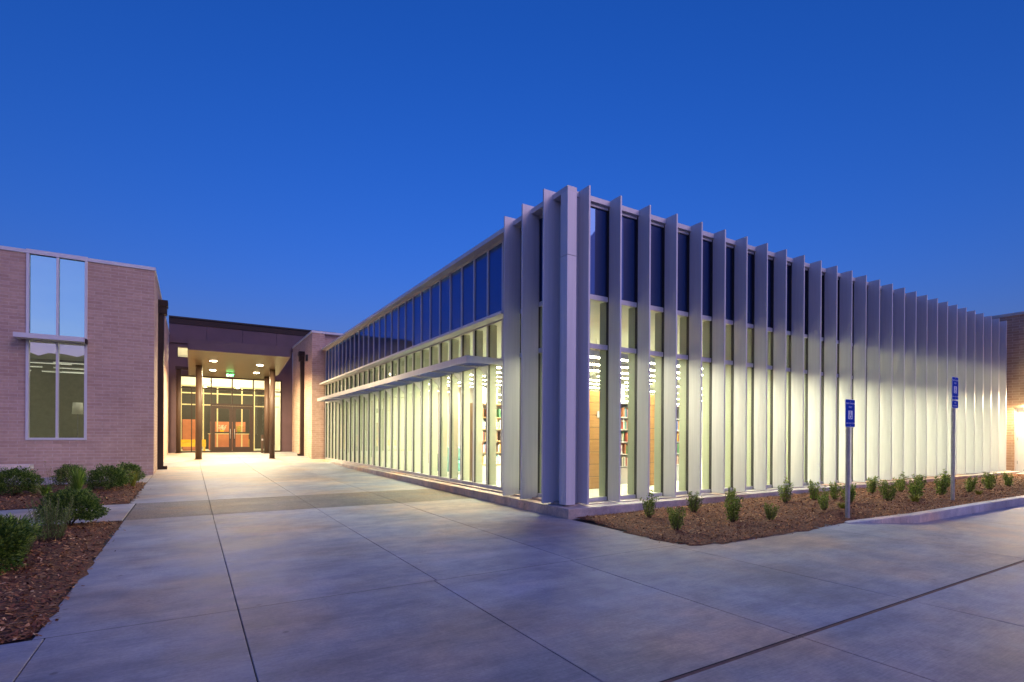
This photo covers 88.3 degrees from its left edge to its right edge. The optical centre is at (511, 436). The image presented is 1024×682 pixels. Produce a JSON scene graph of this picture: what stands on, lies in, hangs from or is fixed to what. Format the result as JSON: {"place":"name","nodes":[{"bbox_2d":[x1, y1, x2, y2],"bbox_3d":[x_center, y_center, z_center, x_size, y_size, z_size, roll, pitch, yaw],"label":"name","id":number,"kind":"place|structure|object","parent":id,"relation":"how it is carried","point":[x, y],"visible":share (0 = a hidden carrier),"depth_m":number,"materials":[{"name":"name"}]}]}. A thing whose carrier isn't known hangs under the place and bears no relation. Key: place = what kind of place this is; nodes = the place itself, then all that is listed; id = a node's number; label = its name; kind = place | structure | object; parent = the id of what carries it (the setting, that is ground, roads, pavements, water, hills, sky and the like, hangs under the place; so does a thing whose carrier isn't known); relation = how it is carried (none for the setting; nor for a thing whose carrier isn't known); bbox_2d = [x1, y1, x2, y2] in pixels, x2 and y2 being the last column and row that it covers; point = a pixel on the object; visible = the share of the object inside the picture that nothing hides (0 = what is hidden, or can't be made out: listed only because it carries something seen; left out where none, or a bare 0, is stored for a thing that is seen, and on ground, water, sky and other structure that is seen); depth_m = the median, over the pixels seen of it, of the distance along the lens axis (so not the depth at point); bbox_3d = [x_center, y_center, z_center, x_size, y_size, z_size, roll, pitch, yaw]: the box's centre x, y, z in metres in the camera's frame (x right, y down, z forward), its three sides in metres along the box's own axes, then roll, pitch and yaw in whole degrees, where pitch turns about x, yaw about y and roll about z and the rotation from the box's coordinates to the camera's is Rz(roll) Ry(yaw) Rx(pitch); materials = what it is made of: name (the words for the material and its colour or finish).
{"place":"outdoors","nodes":[
{"label":"outdoors","id":0,"kind":"place"},
{"bbox_2d":[62,464,90,489],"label":"ornamental grass","id":1,"kind":"object","parent":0,"point":[78,481],"depth_m":11.57,"materials":[{"name":"green plant"}]},
{"bbox_2d":[437,447,459,471],"bbox_3d":[-1.388,0.764,17.081,2.100,0.844,0.820,0,0,-31],"label":"sofa","id":2,"kind":"object","parent":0,"point":[448,459],"visible":0.09,"depth_m":16.64,"materials":[{"name":"teal fabric"}]},
{"bbox_2d":[0,452,1023,681],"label":"plaza","id":3,"kind":"structure","parent":0,"point":[656,613],"depth_m":4.59,"materials":[{"name":"concrete"}]},
{"bbox_2d":[0,464,33,480],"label":"wall","id":4,"kind":"structure","parent":3,"relation":"on","point":[8,466],"depth_m":14.67,"materials":[{"name":"concrete"}]},
{"bbox_2d":[0,520,125,643],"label":"mulch bed","id":5,"kind":"object","parent":3,"relation":"on","point":[34,591],"visible":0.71,"depth_m":5.03,"materials":[{"name":"brown wood"}]},
{"bbox_2d":[0,514,42,574],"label":"boxwood","id":6,"kind":"object","parent":5,"relation":"on","point":[15,535],"visible":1,"depth_m":5.19,"materials":[{"name":"green plant"}]},
{"bbox_2d":[26,494,74,541],"bbox_3d":[-5.854,1.040,6.690,0.440,0.598,0.472,0,0,41],"label":"feathery shrub","id":7,"kind":"object","parent":5,"relation":"on","point":[53,532],"visible":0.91,"depth_m":6.71,"materials":[{"name":"green plant"}]},
{"bbox_2d":[33,485,110,528],"bbox_3d":[-6.512,1.031,7.809,0.932,0.622,0.898,0,0,-31],"label":"boxwood","id":8,"kind":"object","parent":5,"relation":"on","point":[89,509],"visible":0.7,"depth_m":7.72,"materials":[{"name":"green plant"}]},
{"bbox_2d":[0,482,147,509],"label":"mulch bed","id":9,"kind":"object","parent":3,"relation":"on","point":[126,494],"visible":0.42,"depth_m":11.16,"materials":[{"name":"brown wood"}]},
{"bbox_2d":[0,466,45,495],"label":"boxwood","id":10,"kind":"object","parent":9,"relation":"on","point":[31,481],"visible":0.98,"depth_m":11.24,"materials":[{"name":"green plant"}]},
{"bbox_2d":[30,483,56,495],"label":"strap leaf plant","id":11,"kind":"object","parent":9,"relation":"on","point":[43,490],"visible":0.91,"depth_m":11.22,"materials":[{"name":"green plant"}]},
{"bbox_2d":[49,463,87,485],"bbox_3d":[-11.265,0.961,13.398,0.724,0.608,0.764,0,0,42],"label":"boxwood","id":12,"kind":"object","parent":9,"relation":"on","point":[65,467],"visible":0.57,"depth_m":13.26,"materials":[{"name":"green plant"}]},
{"bbox_2d":[83,463,137,489],"bbox_3d":[-9.535,0.950,12.464,1.147,0.674,0.961,0,0,-31],"label":"boxwood","id":13,"kind":"object","parent":9,"relation":"on","point":[118,478],"visible":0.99,"depth_m":12.33,"materials":[{"name":"green plant"}]},
{"bbox_2d":[117,461,146,481],"bbox_3d":[-10.194,0.956,14.048,0.810,0.631,0.775,0,0,-31],"label":"boxwood","id":14,"kind":"object","parent":9,"relation":"on","point":[131,467],"visible":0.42,"depth_m":14.03,"materials":[{"name":"green plant"}]},
{"bbox_2d":[175,338,289,459],"bbox_3d":[-13.547,-1.325,25.430,4.730,4.836,10.440,0,0,-31],"label":"entrance canopy","id":15,"kind":"object","parent":3,"relation":"on","point":[212,358],"visible":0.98,"depth_m":24.66,"materials":[{"name":"brown metal"}]},
{"bbox_2d":[168,315,334,452],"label":"entrance pavilion","id":16,"kind":"structure","parent":3,"relation":"on","point":[232,401],"depth_m":31.37,"materials":[{"name":"brown metal"}]},
{"bbox_2d":[182,419,194,450],"bbox_3d":[-19.897,-0.093,32.591,0.800,1.929,0.430,0,0,-31],"label":"display cabinet","id":17,"kind":"object","parent":16,"relation":"on","point":[186,429],"visible":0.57,"depth_m":32.36,"materials":[{"name":"red laminate"}]},
{"bbox_2d":[181,440,205,450],"bbox_3d":[-18.696,0.528,30.708,1.500,0.699,0.700,0,0,-31],"label":"lounge bench","id":18,"kind":"object","parent":16,"relation":"on","point":[185,443],"visible":0.48,"depth_m":30.71,"materials":[{"name":"yellow fabric"}]},
{"bbox_2d":[212,406,231,450],"bbox_3d":[-16.434,-0.429,29.890,1.015,2.620,0.184,0,0,-31],"label":"door","id":19,"kind":"structure","parent":16,"relation":"in","point":[214,448],"depth_m":29.89,"materials":[{"name":"brown metal"}]},
{"bbox_2d":[208,422,248,449],"bbox_3d":[-19.001,-0.063,35.349,2.400,1.879,1.450,0,0,-31],"label":"reception desk","id":20,"kind":"object","parent":16,"relation":"on","point":[223,439],"visible":0.58,"depth_m":35.12,"materials":[{"name":"orange laminate"}]},
{"bbox_2d":[181,375,281,452],"bbox_3d":[-16.043,-1.227,30.163,5.290,4.240,0.140,0,0,-31],"label":"window","id":21,"kind":"structure","parent":16,"relation":"in","point":[212,404],"depth_m":30.14,"materials":[{"name":"brown metal"}]},
{"bbox_2d":[232,406,252,450],"bbox_3d":[-15.548,-0.424,30.430,1.030,2.620,0.184,0,0,-31],"label":"door","id":22,"kind":"structure","parent":16,"relation":"in","point":[234,448],"depth_m":30.38,"materials":[{"name":"brown metal"}]},
{"bbox_2d":[125,489,472,519],"bbox_3d":[-4.135,1.365,11.185,6.413,0.028,2.293,0,0,-31],"label":"paving band","id":23,"kind":"object","parent":3,"relation":"on","point":[187,508],"visible":0.98,"depth_m":10.77,"materials":[{"name":"grey concrete"}]},
{"bbox_2d":[0,460,1023,681],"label":"paving joints","id":24,"kind":"object","parent":3,"relation":"on","point":[112,533],"depth_m":4.56,"materials":[{"name":"grey concrete"}]},
{"bbox_2d":[664,561,1023,681],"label":"expansion joint","id":25,"kind":"object","parent":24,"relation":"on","point":[747,654],"depth_m":3.83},
{"bbox_2d":[317,185,1019,519],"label":"library building","id":26,"kind":"structure","parent":3,"relation":"on","point":[790,354],"depth_m":12.33,"materials":[{"name":"metal"}]},
{"bbox_2d":[325,350,327,457],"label":"window","id":27,"kind":"structure","parent":26,"relation":"in","point":[326,386],"depth_m":26.84,"materials":[{"name":"glass"}]},
{"bbox_2d":[325,349,330,458],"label":"window","id":28,"kind":"structure","parent":26,"relation":"in","point":[327,351],"depth_m":26.26,"materials":[{"name":"glass"}]},
{"bbox_2d":[328,347,334,459],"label":"window","id":29,"kind":"structure","parent":26,"relation":"in","point":[331,348],"depth_m":25.69,"materials":[{"name":"glass"}]},
{"bbox_2d":[332,345,337,460],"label":"window","id":30,"kind":"structure","parent":26,"relation":"in","point":[334,347],"depth_m":25.09,"materials":[{"name":"glass"}]},
{"bbox_2d":[335,342,341,460],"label":"window","id":31,"kind":"structure","parent":26,"relation":"in","point":[337,345],"depth_m":24.51,"materials":[{"name":"glass"}]},
{"bbox_2d":[338,340,345,461],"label":"window","id":32,"kind":"structure","parent":26,"relation":"in","point":[341,342],"depth_m":23.92,"materials":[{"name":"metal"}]},
{"bbox_2d":[342,338,349,462],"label":"window","id":33,"kind":"structure","parent":26,"relation":"in","point":[344,340],"depth_m":23.34,"materials":[{"name":"glass"}]},
{"bbox_2d":[346,336,353,462],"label":"window","id":34,"kind":"structure","parent":26,"relation":"in","point":[351,383],"depth_m":22.75,"materials":[{"name":"glass"}]},
{"bbox_2d":[350,332,357,463],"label":"window","id":35,"kind":"structure","parent":26,"relation":"in","point":[355,417],"depth_m":22.18,"materials":[{"name":"glass"}]},
{"bbox_2d":[354,330,362,464],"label":"window","id":36,"kind":"structure","parent":26,"relation":"in","point":[360,375],"depth_m":21.59,"materials":[{"name":"glass"}]},
{"bbox_2d":[358,327,367,465],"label":"window","id":37,"kind":"structure","parent":26,"relation":"in","point":[361,331],"depth_m":21.01,"materials":[{"name":"glass"}]},
{"bbox_2d":[363,324,372,465],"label":"window","id":38,"kind":"structure","parent":26,"relation":"in","point":[366,328],"depth_m":20.42,"materials":[{"name":"glass"}]},
{"bbox_2d":[368,320,377,466],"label":"window","id":39,"kind":"structure","parent":26,"relation":"in","point":[371,325],"depth_m":19.84,"materials":[{"name":"glass"}]},
{"bbox_2d":[373,317,383,467],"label":"window","id":40,"kind":"structure","parent":26,"relation":"in","point":[377,321],"depth_m":19.26,"materials":[{"name":"glass"}]},
{"bbox_2d":[379,313,390,468],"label":"window","id":41,"kind":"structure","parent":26,"relation":"in","point":[387,366],"depth_m":18.67,"materials":[{"name":"glass"}]},
{"bbox_2d":[385,309,396,470],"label":"window","id":42,"kind":"structure","parent":26,"relation":"in","point":[393,398],"depth_m":18.09,"materials":[{"name":"glass"}]},
{"bbox_2d":[391,305,404,471],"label":"window","id":43,"kind":"structure","parent":26,"relation":"in","point":[395,311],"depth_m":17.51,"materials":[{"name":"glass"}]},
{"bbox_2d":[398,300,411,472],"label":"window","id":44,"kind":"structure","parent":26,"relation":"in","point":[402,307],"depth_m":16.93,"materials":[{"name":"glass"}]},
{"bbox_2d":[405,296,419,473],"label":"window","id":45,"kind":"structure","parent":26,"relation":"in","point":[409,302],"depth_m":16.34,"materials":[{"name":"glass"}]},
{"bbox_2d":[413,290,428,475],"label":"window","id":46,"kind":"structure","parent":26,"relation":"in","point":[424,354],"depth_m":15.76,"materials":[{"name":"glass"}]},
{"bbox_2d":[421,285,437,477],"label":"window","id":47,"kind":"structure","parent":26,"relation":"in","point":[426,293],"depth_m":15.17,"materials":[{"name":"glass"}]},
{"bbox_2d":[430,279,447,478],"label":"window","id":48,"kind":"structure","parent":26,"relation":"in","point":[435,287],"depth_m":14.59,"materials":[{"name":"glass"}]},
{"bbox_2d":[439,272,458,480],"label":"window","id":49,"kind":"structure","parent":26,"relation":"in","point":[446,281],"depth_m":14.00,"materials":[{"name":"glass"}]},
{"bbox_2d":[450,265,469,482],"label":"window","id":50,"kind":"structure","parent":26,"relation":"in","point":[457,274],"depth_m":13.42,"materials":[{"name":"glass"}]},
{"bbox_2d":[461,257,482,484],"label":"window","id":51,"kind":"structure","parent":26,"relation":"in","point":[469,268],"depth_m":12.83,"materials":[{"name":"glass"}]},
{"bbox_2d":[469,403,500,480],"bbox_3d":[-0.607,0.154,14.265,1.220,2.074,0.320,0,0,-31],"label":"bookcase","id":52,"kind":"object","parent":26,"relation":"on","point":[498,472],"visible":0.08,"depth_m":14.04,"materials":[{"name":"white wood"}]},
{"bbox_2d":[474,249,496,487],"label":"window","id":53,"kind":"structure","parent":26,"relation":"in","point":[482,260],"depth_m":12.25,"materials":[{"name":"glass"}]},
{"bbox_2d":[487,239,503,489],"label":"window","id":54,"kind":"structure","parent":26,"relation":"in","point":[496,255],"depth_m":11.80,"materials":[{"name":"glass"}]},
{"bbox_2d":[519,231,520,489],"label":"window","id":55,"kind":"structure","parent":26,"relation":"in","point":[520,231],"depth_m":11.00,"materials":[{"name":"metal"}]},
{"bbox_2d":[519,219,541,493],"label":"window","id":56,"kind":"structure","parent":26,"relation":"in","point":[539,308],"depth_m":10.44,"materials":[{"name":"metal"}]},
{"bbox_2d":[537,215,542,496],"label":"window","id":57,"kind":"structure","parent":26,"relation":"in","point":[541,217],"depth_m":10.36,"materials":[{"name":"glass"}]},
{"bbox_2d":[589,391,598,488],"bbox_3d":[1.734,0.073,12.257,1.010,2.259,0.365,0,0,-31],"label":"wood partition","id":58,"kind":"object","parent":26,"relation":"on","point":[594,442],"visible":0.2,"depth_m":12.16,"materials":[{"name":"brown wood"}]},
{"bbox_2d":[589,203,607,501],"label":"window","id":59,"kind":"structure","parent":26,"relation":"in","point":[598,222],"depth_m":9.92,"materials":[{"name":"glass"}]},
{"bbox_2d":[590,358,627,368],"bbox_3d":[1.750,-2.156,12.531,3.024,0.850,0.230,0,0,-31],"label":"pendant lamp","id":60,"kind":"object","parent":26,"relation":"hanging from","point":[596,362],"depth_m":12.71,"materials":[{"name":"metal"}]},
{"bbox_2d":[599,209,636,499],"bbox_3d":[2.075,-1.556,10.292,0.740,5.534,0.246,0,0,-31],"label":"window","id":61,"kind":"structure","parent":26,"relation":"in","point":[628,225],"depth_m":10.18,"materials":[{"name":"glass"}]},
{"bbox_2d":[590,350,654,364],"bbox_3d":[2.217,-2.153,11.762,3.024,0.850,0.230,0,0,-31],"label":"pendant lamp","id":62,"kind":"object","parent":26,"relation":"hanging from","point":[596,354],"depth_m":11.77,"materials":[{"name":"white paint"}]},
{"bbox_2d":[621,402,627,483],"bbox_3d":[2.452,0.170,13.376,1.360,2.074,0.320,0,0,-31],"label":"bookcase","id":63,"kind":"object","parent":26,"relation":"on","point":[624,474],"visible":0.19,"depth_m":13.51,"materials":[{"name":"white paint"}]},
{"bbox_2d":[627,217,663,497],"bbox_3d":[2.713,-1.552,10.681,0.740,5.534,0.246,0,0,-31],"label":"window","id":64,"kind":"structure","parent":26,"relation":"in","point":[656,229],"depth_m":10.54,"materials":[{"name":"glass"}]},
{"bbox_2d":[650,394,654,484],"bbox_3d":[3.507,0.083,13.345,0.430,2.259,0.350,0,0,-31],"label":"wood partition","id":65,"kind":"object","parent":26,"relation":"on","point":[652,402],"visible":0.26,"depth_m":13.13,"materials":[{"name":"brown wood"}]},
{"bbox_2d":[654,225,688,495],"bbox_3d":[3.351,-1.549,11.069,0.740,5.534,0.246,0,0,-31],"label":"window","id":66,"kind":"structure","parent":26,"relation":"in","point":[682,235],"depth_m":10.92,"materials":[{"name":"glass"}]},
{"bbox_2d":[679,233,711,493],"bbox_3d":[3.989,-1.545,11.458,0.740,5.534,0.246,0,0,-31],"label":"window","id":67,"kind":"structure","parent":26,"relation":"in","point":[684,321],"depth_m":11.30,"materials":[{"name":"glass"}]},
{"bbox_2d":[702,240,733,490],"bbox_3d":[4.627,-1.542,11.846,0.740,5.534,0.246,0,0,-31],"label":"window","id":68,"kind":"structure","parent":26,"relation":"in","point":[707,325],"depth_m":11.67,"materials":[{"name":"glass"}]},
{"bbox_2d":[725,246,753,490],"bbox_3d":[5.265,-1.539,12.234,0.740,5.534,0.246,0,0,-31],"label":"window","id":69,"kind":"structure","parent":26,"relation":"in","point":[729,334],"depth_m":12.05,"materials":[{"name":"glass"}]},
{"bbox_2d":[746,252,772,488],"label":"window","id":70,"kind":"structure","parent":26,"relation":"in","point":[750,332],"depth_m":12.40,"materials":[{"name":"glass"}]},
{"bbox_2d":[767,258,790,487],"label":"window","id":71,"kind":"structure","parent":26,"relation":"in","point":[770,334],"depth_m":12.77,"materials":[{"name":"glass"}]},
{"bbox_2d":[786,264,807,485],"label":"window","id":72,"kind":"structure","parent":26,"relation":"in","point":[788,349],"depth_m":13.14,"materials":[{"name":"glass"}]},
{"bbox_2d":[804,269,823,484],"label":"window","id":73,"kind":"structure","parent":26,"relation":"in","point":[807,272],"depth_m":13.52,"materials":[{"name":"glass"}]},
{"bbox_2d":[821,274,838,483],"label":"window","id":74,"kind":"structure","parent":26,"relation":"in","point":[823,277],"depth_m":13.90,"materials":[{"name":"glass"}]},
{"bbox_2d":[836,278,852,482],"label":"window","id":75,"kind":"structure","parent":26,"relation":"in","point":[838,281],"depth_m":14.28,"materials":[{"name":"glass"}]},
{"bbox_2d":[851,283,853,481],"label":"window","id":76,"kind":"structure","parent":26,"relation":"in","point":[853,283],"depth_m":14.67,"materials":[{"name":"glass"}]},
{"bbox_2d":[866,287,867,480],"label":"window","id":77,"kind":"structure","parent":26,"relation":"in","point":[867,287],"depth_m":15.05,"materials":[{"name":"glass"}]},
{"bbox_2d":[577,474,1023,545],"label":"mulch bed","id":78,"kind":"object","parent":3,"relation":"on","point":[708,523],"visible":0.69,"depth_m":9.18,"materials":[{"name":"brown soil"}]},
{"bbox_2d":[640,490,659,517],"bbox_3d":[2.370,1.162,9.102,0.318,0.511,0.333,0,0,-31],"label":"shrub","id":79,"kind":"object","parent":78,"relation":"on","point":[649,505],"visible":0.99,"depth_m":9.07,"materials":[{"name":"green plant"}]},
{"bbox_2d":[667,506,685,529],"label":"shrub","id":80,"kind":"object","parent":78,"relation":"on","point":[676,525],"visible":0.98,"depth_m":7.83,"materials":[{"name":"green plant"}]},
{"bbox_2d":[686,491,704,511],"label":"shrub","id":81,"kind":"object","parent":78,"relation":"on","point":[692,504],"visible":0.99,"depth_m":9.50,"materials":[{"name":"green plant"}]},
{"bbox_2d":[723,496,742,521],"bbox_3d":[3.563,1.173,8.514,0.334,0.455,0.276,0,0,-23],"label":"shrub","id":82,"kind":"object","parent":78,"relation":"on","point":[731,510],"visible":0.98,"depth_m":8.47,"materials":[{"name":"green plant"}]},
{"bbox_2d":[763,502,778,519],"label":"shrub","id":83,"kind":"object","parent":78,"relation":"on","point":[770,516],"visible":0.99,"depth_m":8.54,"materials":[{"name":"green plant"}]},
{"bbox_2d":[777,477,793,502],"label":"shrub","id":84,"kind":"object","parent":78,"relation":"on","point":[787,490],"visible":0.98,"depth_m":10.38,"materials":[{"name":"green plant"}]},
{"bbox_2d":[806,479,820,499],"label":"shrub","id":85,"kind":"object","parent":78,"relation":"on","point":[813,490],"visible":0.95,"depth_m":10.82,"materials":[{"name":"green plant"}]},
{"bbox_2d":[815,485,830,509],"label":"shrub","id":86,"kind":"object","parent":78,"relation":"on","point":[822,502],"visible":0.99,"depth_m":9.43,"materials":[{"name":"green plant"}]},
{"bbox_2d":[829,481,841,499],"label":"shrub","id":87,"kind":"object","parent":78,"relation":"on","point":[834,492],"visible":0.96,"depth_m":10.90,"materials":[{"name":"green plant"}]},
{"bbox_2d":[838,483,856,502],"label":"shrub","id":88,"kind":"object","parent":78,"relation":"on","point":[852,493],"visible":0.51,"depth_m":10.32,"materials":[{"name":"green plant"}]},
{"bbox_2d":[845,399,854,517],"bbox_3d":[5.713,0.381,8.959,0.310,2.020,0.067,0,0,-31],"label":"parking sign","id":89,"kind":"object","parent":78,"relation":"on","point":[849,413],"visible":1,"depth_m":8.94,"materials":[{"name":"metal"}]},
{"bbox_2d":[866,476,878,492],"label":"shrub","id":90,"kind":"object","parent":78,"relation":"on","point":[873,482],"visible":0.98,"depth_m":12.27,"materials":[{"name":"green plant"}]},
{"bbox_2d":[876,479,897,500],"bbox_3d":[7.675,1.111,10.781,0.377,0.474,0.345,-2,-4,35],"label":"shrub","id":91,"kind":"object","parent":78,"relation":"on","point":[886,494],"visible":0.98,"depth_m":10.73,"materials":[{"name":"green plant"}]},
{"bbox_2d":[893,473,908,491],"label":"shrub","id":92,"kind":"object","parent":78,"relation":"on","point":[901,482],"visible":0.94,"depth_m":12.62,"materials":[{"name":"green plant"}]},
{"bbox_2d":[907,478,925,496],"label":"shrub","id":93,"kind":"object","parent":78,"relation":"on","point":[915,489],"visible":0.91,"depth_m":11.24,"materials":[{"name":"green plant"}]},
{"bbox_2d":[934,474,950,494],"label":"shrub","id":94,"kind":"object","parent":78,"relation":"on","point":[941,487],"visible":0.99,"depth_m":11.88,"materials":[{"name":"green plant"}]},
{"bbox_2d":[951,377,957,499],"bbox_3d":[9.149,0.070,10.933,0.310,2.600,0.067,0,0,-31],"label":"parking sign","id":95,"kind":"object","parent":78,"relation":"on","point":[954,391],"visible":1,"depth_m":10.92,"materials":[{"name":"metal"}]},
{"bbox_2d":[964,476,977,491],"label":"shrub","id":96,"kind":"object","parent":78,"relation":"on","point":[970,484],"visible":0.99,"depth_m":12.58,"materials":[{"name":"green plant"}]},
{"bbox_2d":[981,472,997,488],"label":"shrub","id":97,"kind":"object","parent":78,"relation":"on","point":[989,483],"visible":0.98,"depth_m":13.34,"materials":[{"name":"green plant"}]},
{"bbox_2d":[1001,472,1013,485],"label":"shrub","id":98,"kind":"object","parent":78,"relation":"on","point":[1009,482],"visible":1,"depth_m":14.30,"materials":[{"name":"green plant"}]},
{"bbox_2d":[845,495,1023,523],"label":"kerb","id":99,"kind":"structure","parent":3,"relation":"on","point":[939,513],"depth_m":9.38,"materials":[{"name":"concrete"}]},
{"bbox_2d":[0,0,1023,406],"label":"sky","id":100,"kind":"structure","parent":0,"point":[298,164],"materials":[{"name":"blue"}]},
{"bbox_2d":[992,311,1023,473],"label":"brick building","id":101,"kind":"structure","parent":0,"point":[1015,404],"depth_m":20.44,"materials":[{"name":"brick"}]},
{"bbox_2d":[1014,408,1023,472],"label":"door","id":102,"kind":"structure","parent":101,"relation":"in","point":[1019,412],"depth_m":20.37,"materials":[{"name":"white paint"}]},
{"label":"ground","id":103,"kind":"structure","parent":0,"visible":0},
{"bbox_2d":[0,245,168,477],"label":"brick wing","id":104,"kind":"structure","parent":103,"relation":"on","point":[105,321],"depth_m":16.69,"materials":[{"name":"brick"}]},
{"bbox_2d":[25,248,87,439],"bbox_3d":[-13.917,-2.751,16.156,1.440,5.709,0.172,0,0,-31],"label":"window","id":105,"kind":"structure","parent":104,"relation":"in","point":[56,283],"depth_m":16.10,"materials":[{"name":"clear glass"}]},
{"bbox_2d":[72,402,83,437],"bbox_3d":[-15.158,-0.133,18.401,0.320,2.099,0.320,0,0,-31],"label":"floor lamp","id":106,"kind":"object","parent":104,"relation":"on","point":[77,408],"visible":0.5,"depth_m":18.30,"materials":[{"name":"white fabric"}]},
{"bbox_2d":[292,330,341,458],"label":"brick wing","id":107,"kind":"structure","parent":103,"relation":"on","point":[308,413],"depth_m":27.20,"materials":[{"name":"beige brick"}]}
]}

